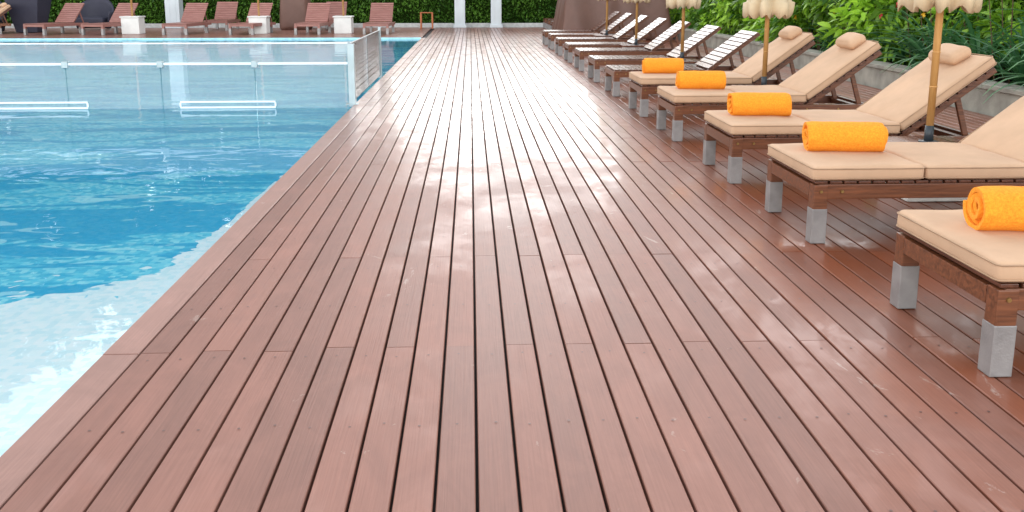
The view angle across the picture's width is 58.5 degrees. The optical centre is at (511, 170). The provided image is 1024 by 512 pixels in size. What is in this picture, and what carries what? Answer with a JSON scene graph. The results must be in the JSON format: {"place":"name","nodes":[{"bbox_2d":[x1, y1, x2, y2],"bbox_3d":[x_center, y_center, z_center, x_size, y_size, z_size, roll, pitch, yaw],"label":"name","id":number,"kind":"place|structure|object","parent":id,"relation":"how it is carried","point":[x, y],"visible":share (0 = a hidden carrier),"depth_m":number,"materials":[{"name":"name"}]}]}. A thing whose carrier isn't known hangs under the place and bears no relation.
{"place":"outdoors","nodes":[
{"label":"outdoors","id":0,"kind":"place"},
{"bbox_2d":[0,39,419,104],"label":"water","id":1,"kind":"structure","parent":0,"point":[94,79],"depth_m":18.46,"materials":[{"name":"blue liquid"}]},
{"bbox_2d":[0,27,1023,511],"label":"wooden deck","id":2,"kind":"structure","parent":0,"point":[482,269],"depth_m":3.96,"materials":[{"name":"brown wood"}]},
{"bbox_2d":[0,1,7,31],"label":"wicker armchair","id":3,"kind":"object","parent":2,"relation":"on","point":[1,21],"visible":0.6,"depth_m":32.07,"materials":[{"name":"black wicker"}]},
{"bbox_2d":[0,3,11,33],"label":"lounge chair","id":4,"kind":"object","parent":2,"relation":"on","point":[4,7],"visible":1,"depth_m":31.19,"materials":[{"name":"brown wood"}]},
{"bbox_2d":[4,0,51,32],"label":"tall planter","id":5,"kind":"object","parent":2,"relation":"on","point":[21,12],"visible":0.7,"depth_m":31.99,"materials":[{"name":"grey concrete"}]},
{"bbox_2d":[23,3,87,35],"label":"sun lounger","id":6,"kind":"object","parent":2,"relation":"on","point":[64,18],"visible":0.94,"depth_m":31.69,"materials":[{"name":"wood"}]},
{"bbox_2d":[73,0,113,28],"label":"wicker armchair","id":7,"kind":"object","parent":2,"relation":"on","point":[97,11],"visible":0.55,"depth_m":34.83,"materials":[{"name":"black wicker"}]},
{"bbox_2d":[81,3,137,34],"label":"sun lounger","id":8,"kind":"object","parent":2,"relation":"on","point":[115,21],"visible":0.8,"depth_m":31.82,"materials":[{"name":"wood"}]},
{"bbox_2d":[119,0,145,33],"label":"parasol base","id":9,"kind":"object","parent":2,"relation":"on","point":[132,24],"visible":1,"depth_m":31.20,"materials":[{"name":"white paint"}]},
{"bbox_2d":[164,0,183,27],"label":"pillar","id":10,"kind":"structure","parent":2,"relation":"on","point":[174,11],"depth_m":35.92,"materials":[{"name":"grey paint"}]},
{"bbox_2d":[162,3,211,34],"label":"sun lounger","id":11,"kind":"object","parent":2,"relation":"on","point":[191,16],"visible":1,"depth_m":31.98,"materials":[{"name":"wood"}]},
{"bbox_2d":[0,27,381,120],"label":"glass pool fence","id":12,"kind":"object","parent":2,"relation":"on","point":[362,62],"visible":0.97,"depth_m":12.05,"materials":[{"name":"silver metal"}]},
{"bbox_2d":[203,2,240,30],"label":"sun lounger","id":13,"kind":"object","parent":2,"relation":"on","point":[225,13],"visible":0.94,"depth_m":35.18,"materials":[{"name":"wood"}]},
{"bbox_2d":[228,3,275,34],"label":"sun lounger","id":14,"kind":"object","parent":2,"relation":"on","point":[265,9],"visible":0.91,"depth_m":32.14,"materials":[{"name":"wood"}]},
{"bbox_2d":[247,0,270,33],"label":"parasol base","id":15,"kind":"object","parent":2,"relation":"on","point":[264,28],"visible":0.92,"depth_m":31.39,"materials":[{"name":"white paint"}]},
{"bbox_2d":[280,0,312,29],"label":"covered chair stack","id":16,"kind":"object","parent":2,"relation":"on","point":[292,12],"visible":0.69,"depth_m":34.29,"materials":[{"name":"brown fabric"}]},
{"bbox_2d":[294,3,332,34],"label":"sun lounger","id":17,"kind":"object","parent":2,"relation":"on","point":[317,15],"visible":1,"depth_m":32.20,"materials":[{"name":"wood"}]},
{"bbox_2d":[320,2,346,29],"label":"sun lounger","id":18,"kind":"object","parent":2,"relation":"on","point":[335,12],"visible":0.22,"depth_m":35.44,"materials":[{"name":"wood"}]},
{"bbox_2d":[333,0,353,33],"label":"parasol base","id":19,"kind":"object","parent":2,"relation":"on","point":[343,24],"visible":1,"depth_m":31.51,"materials":[{"name":"white paint"}]},
{"bbox_2d":[363,3,394,34],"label":"sun lounger","id":20,"kind":"object","parent":2,"relation":"on","point":[381,16],"visible":1,"depth_m":32.30,"materials":[{"name":"wood"}]},
{"bbox_2d":[420,12,432,28],"bbox_3d":[-3.324,-5.869,35.627,0.495,0.630,0.500,-1,11,-3],"label":"side table","id":21,"kind":"object","parent":2,"relation":"on","point":[421,18],"visible":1,"depth_m":35.39,"materials":[{"name":"orange wood"}]},
{"bbox_2d":[453,0,466,27],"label":"pillar","id":22,"kind":"structure","parent":2,"relation":"on","point":[459,7],"depth_m":36.42,"materials":[{"name":"grey paint"}]},
{"bbox_2d":[490,0,502,27],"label":"pillar","id":23,"kind":"structure","parent":2,"relation":"on","point":[495,13],"depth_m":36.48,"materials":[{"name":"grey paint"}]},
{"bbox_2d":[542,11,620,44],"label":"sun lounger","id":24,"kind":"object","parent":2,"relation":"on","point":[598,26],"visible":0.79,"depth_m":25.08,"materials":[{"name":"brown wood"}]},
{"bbox_2d":[548,13,632,49],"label":"sun lounger","id":25,"kind":"object","parent":2,"relation":"on","point":[611,27],"visible":0.73,"depth_m":23.21,"materials":[{"name":"brown wood"}]},
{"bbox_2d":[555,15,648,55],"bbox_3d":[2.104,-3.203,21.504,2.098,0.902,0.882,-1,11,-3],"label":"sun lounger","id":26,"kind":"object","parent":2,"relation":"on","point":[616,37],"visible":0.82,"depth_m":21.16,"materials":[{"name":"brown wood"}]},
{"bbox_2d":[593,0,616,37],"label":"folded parasol","id":27,"kind":"object","parent":2,"relation":"on","point":[606,34],"visible":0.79,"depth_m":22.48,"materials":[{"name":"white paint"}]},
{"bbox_2d":[552,0,671,39],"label":"covered daybed","id":28,"kind":"object","parent":2,"relation":"on","point":[580,14],"visible":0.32,"depth_m":27.29,"materials":[{"name":"fabric"}]},
{"bbox_2d":[564,18,668,62],"bbox_3d":[2.198,-2.794,19.447,2.098,0.902,0.882,-1,11,-3],"label":"sun lounger","id":29,"kind":"object","parent":2,"relation":"on","point":[645,32],"visible":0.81,"depth_m":19.12,"materials":[{"name":"brown wood"}]},
{"bbox_2d":[574,21,690,70],"bbox_3d":[2.288,-2.405,17.487,2.098,0.902,0.882,-1,11,-3],"label":"sun lounger","id":30,"kind":"object","parent":2,"relation":"on","point":[666,36],"visible":0.8,"depth_m":17.14,"materials":[{"name":"brown wood"}]},
{"bbox_2d":[619,0,652,48],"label":"folded parasol","id":31,"kind":"object","parent":2,"relation":"on","point":[636,44],"visible":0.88,"depth_m":18.43,"materials":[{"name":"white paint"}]},
{"bbox_2d":[588,25,720,81],"bbox_3d":[2.382,-1.996,15.429,2.098,0.902,0.882,-1,11,-3],"label":"sun lounger","id":32,"kind":"object","parent":2,"relation":"on","point":[703,35],"visible":0.7,"depth_m":15.21,"materials":[{"name":"brown wood"}]},
{"bbox_2d":[605,30,759,96],"bbox_3d":[2.474,-1.598,13.420,2.098,0.902,0.882,-1,11,-3],"label":"sun lounger","id":33,"kind":"object","parent":2,"relation":"on","point":[740,40],"visible":0.64,"depth_m":13.25,"materials":[{"name":"brown wood"}]},
{"bbox_2d":[666,0,700,65],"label":"folded parasol","id":34,"kind":"object","parent":2,"relation":"on","point":[683,4],"visible":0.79,"depth_m":14.29,"materials":[{"name":"beige fabric"}]},
{"bbox_2d":[628,26,815,116],"bbox_3d":[2.564,-1.260,11.318,2.110,1.058,0.882,-1,11,-3],"label":"sun lounger","id":35,"kind":"object","parent":2,"relation":"on","point":[786,44],"visible":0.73,"depth_m":10.98,"materials":[{"name":"beige fabric"}]},
{"bbox_2d":[642,58,683,72],"bbox_3d":[1.871,-1.307,11.365,0.502,0.202,0.240,0,11,0],"label":"rolled towel","id":36,"kind":"object","parent":35,"relation":"on","point":[662,65],"visible":1,"depth_m":11.26,"materials":[{"name":"orange fabric"}]},
{"bbox_2d":[731,0,794,85],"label":"folded parasol","id":37,"kind":"object","parent":2,"relation":"on","point":[766,9],"visible":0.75,"depth_m":10.20,"materials":[{"name":"beige fabric"}]},
{"bbox_2d":[656,32,881,140],"bbox_3d":[2.644,-0.912,9.553,2.110,1.063,0.882,-1,11,-3],"label":"sun lounger","id":38,"kind":"object","parent":2,"relation":"on","point":[846,56],"visible":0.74,"depth_m":9.23,"materials":[{"name":"beige fabric"}]},
{"bbox_2d":[675,70,725,88],"bbox_3d":[1.973,-0.953,9.582,0.503,0.202,0.241,0,11,2],"label":"rolled towel","id":39,"kind":"object","parent":38,"relation":"on","point":[694,79],"visible":1,"depth_m":9.48,"materials":[{"name":"orange fabric"}]},
{"bbox_2d":[703,43,996,183],"bbox_3d":[2.736,-0.513,7.555,2.110,1.060,0.882,-1,11,-3],"label":"sun lounger","id":40,"kind":"object","parent":2,"relation":"on","point":[898,107],"visible":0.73,"depth_m":7.28,"materials":[{"name":"beige fabric"}]},
{"bbox_2d":[727,92,791,115],"bbox_3d":[2.044,-0.552,7.564,0.502,0.202,0.240,0,11,1],"label":"rolled towel","id":41,"kind":"object","parent":40,"relation":"on","point":[758,104],"visible":0.99,"depth_m":7.46,"materials":[{"name":"orange fabric"}]},
{"bbox_2d":[765,96,1023,243],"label":"sun lounger","id":42,"kind":"object","parent":2,"relation":"on","point":[990,152],"visible":0.92,"depth_m":5.50,"materials":[{"name":"beige fabric"}]},
{"bbox_2d":[802,121,887,151],"bbox_3d":[2.141,-0.220,5.898,0.504,0.200,0.239,1,11,4],"label":"rolled towel","id":43,"kind":"object","parent":42,"relation":"on","point":[845,136],"visible":1,"depth_m":5.80,"materials":[{"name":"orange fabric"}]},
{"bbox_2d":[885,0,982,201],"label":"parasol","id":44,"kind":"object","parent":2,"relation":"on","point":[966,6],"visible":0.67,"depth_m":6.58,"materials":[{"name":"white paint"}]},
{"bbox_2d":[890,209,1023,376],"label":"sun lounger","id":45,"kind":"object","parent":2,"relation":"on","point":[953,247],"visible":0.83,"depth_m":3.78,"materials":[{"name":"beige fabric"}]},
{"bbox_2d":[963,186,1023,230],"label":"rolled towel","id":46,"kind":"object","parent":45,"relation":"on","point":[993,208],"visible":0.99,"depth_m":3.88,"materials":[{"name":"orange fabric"}]},
{"bbox_2d":[543,18,553,28],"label":"sun lounger","id":47,"kind":"object","parent":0,"point":[544,22],"visible":0.22,"depth_m":35.91,"materials":[{"name":"brown wood"}]},
{"bbox_2d":[546,19,553,29],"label":"sun lounger","id":48,"kind":"object","parent":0,"point":[548,24],"visible":0.15,"depth_m":34.45,"materials":[{"name":"brown wood"}]},
{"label":"ground","id":49,"kind":"structure","parent":0,"visible":0},
{"bbox_2d":[0,37,420,456],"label":"swimming pool","id":50,"kind":"structure","parent":49,"relation":"in","point":[117,222],"depth_m":7.99,"materials":[{"name":"liquid"}]},
{"bbox_2d":[5,23,542,27],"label":"kerb","id":51,"kind":"structure","parent":49,"relation":"on","point":[277,25],"depth_m":36.93,"materials":[{"name":"stone"}]},
{"bbox_2d":[0,0,556,23],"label":"clipped hedge","id":52,"kind":"object","parent":49,"relation":"on","point":[476,11],"visible":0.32,"depth_m":37.61,"materials":[{"name":"green plant"}]},
{"bbox_2d":[672,25,1023,116],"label":"planter wall","id":53,"kind":"structure","parent":49,"relation":"on","point":[871,74],"depth_m":13.85,"materials":[{"name":"concrete"}]},
{"bbox_2d":[671,24,1015,84],"bbox_3d":[9.470,-2.164,18.680,7.399,0.570,38.600,-1,11,-3],"label":"soil bed","id":54,"kind":"object","parent":53,"relation":"in","point":[997,80],"depth_m":13.03,"materials":[{"name":"brown soil"}]},
{"bbox_2d":[754,24,816,45],"bbox_3d":[6.031,-3.022,20.065,1.602,0.613,1.603,7,13,33],"label":"spider lily","id":55,"kind":"object","parent":54,"relation":"on","point":[770,33],"visible":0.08,"depth_m":19.96,"materials":[{"name":"green plant"}]},
{"bbox_2d":[803,24,835,51],"bbox_3d":[6.117,-2.438,17.130,1.555,0.645,1.484,-1,11,-3],"label":"spider lily","id":56,"kind":"object","parent":54,"relation":"on","point":[830,37],"visible":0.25,"depth_m":17.04,"materials":[{"name":"green plant"}]},
{"bbox_2d":[669,0,1023,84],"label":"tropical shrubs","id":57,"kind":"object","parent":54,"relation":"on","point":[838,18],"visible":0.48,"depth_m":15.71,"materials":[{"name":"green plant"}]},
{"bbox_2d":[850,19,946,65],"bbox_3d":[6.468,-2.059,14.864,1.989,0.839,1.819,10,15,40],"label":"spider lily","id":58,"kind":"object","parent":54,"relation":"on","point":[895,51],"visible":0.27,"depth_m":14.86,"materials":[{"name":"green plant"}]},
{"bbox_2d":[860,6,1001,76],"bbox_3d":[6.357,-1.911,13.579,2.492,1.048,2.478,-9,14,-37],"label":"spider lily","id":59,"kind":"object","parent":54,"relation":"on","point":[919,45],"visible":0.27,"depth_m":13.54,"materials":[{"name":"green plant"}]},
{"bbox_2d":[881,11,1023,76],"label":"spider lily","id":60,"kind":"object","parent":54,"relation":"on","point":[971,41],"visible":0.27,"depth_m":12.35,"materials":[{"name":"green plant"}]},
{"bbox_2d":[924,15,1023,85],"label":"spider lily","id":61,"kind":"object","parent":54,"relation":"on","point":[1014,54],"visible":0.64,"depth_m":11.63,"materials":[{"name":"green plant"}]},
{"bbox_2d":[978,21,1023,101],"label":"spider lily","id":62,"kind":"object","parent":54,"relation":"on","point":[1019,75],"visible":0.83,"depth_m":10.67,"materials":[{"name":"green plant"}]},
{"bbox_2d":[979,9,1023,60],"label":"spider lily","id":63,"kind":"object","parent":54,"relation":"on","point":[1009,39],"visible":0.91,"depth_m":11.20,"materials":[{"name":"green plant"}]}
]}

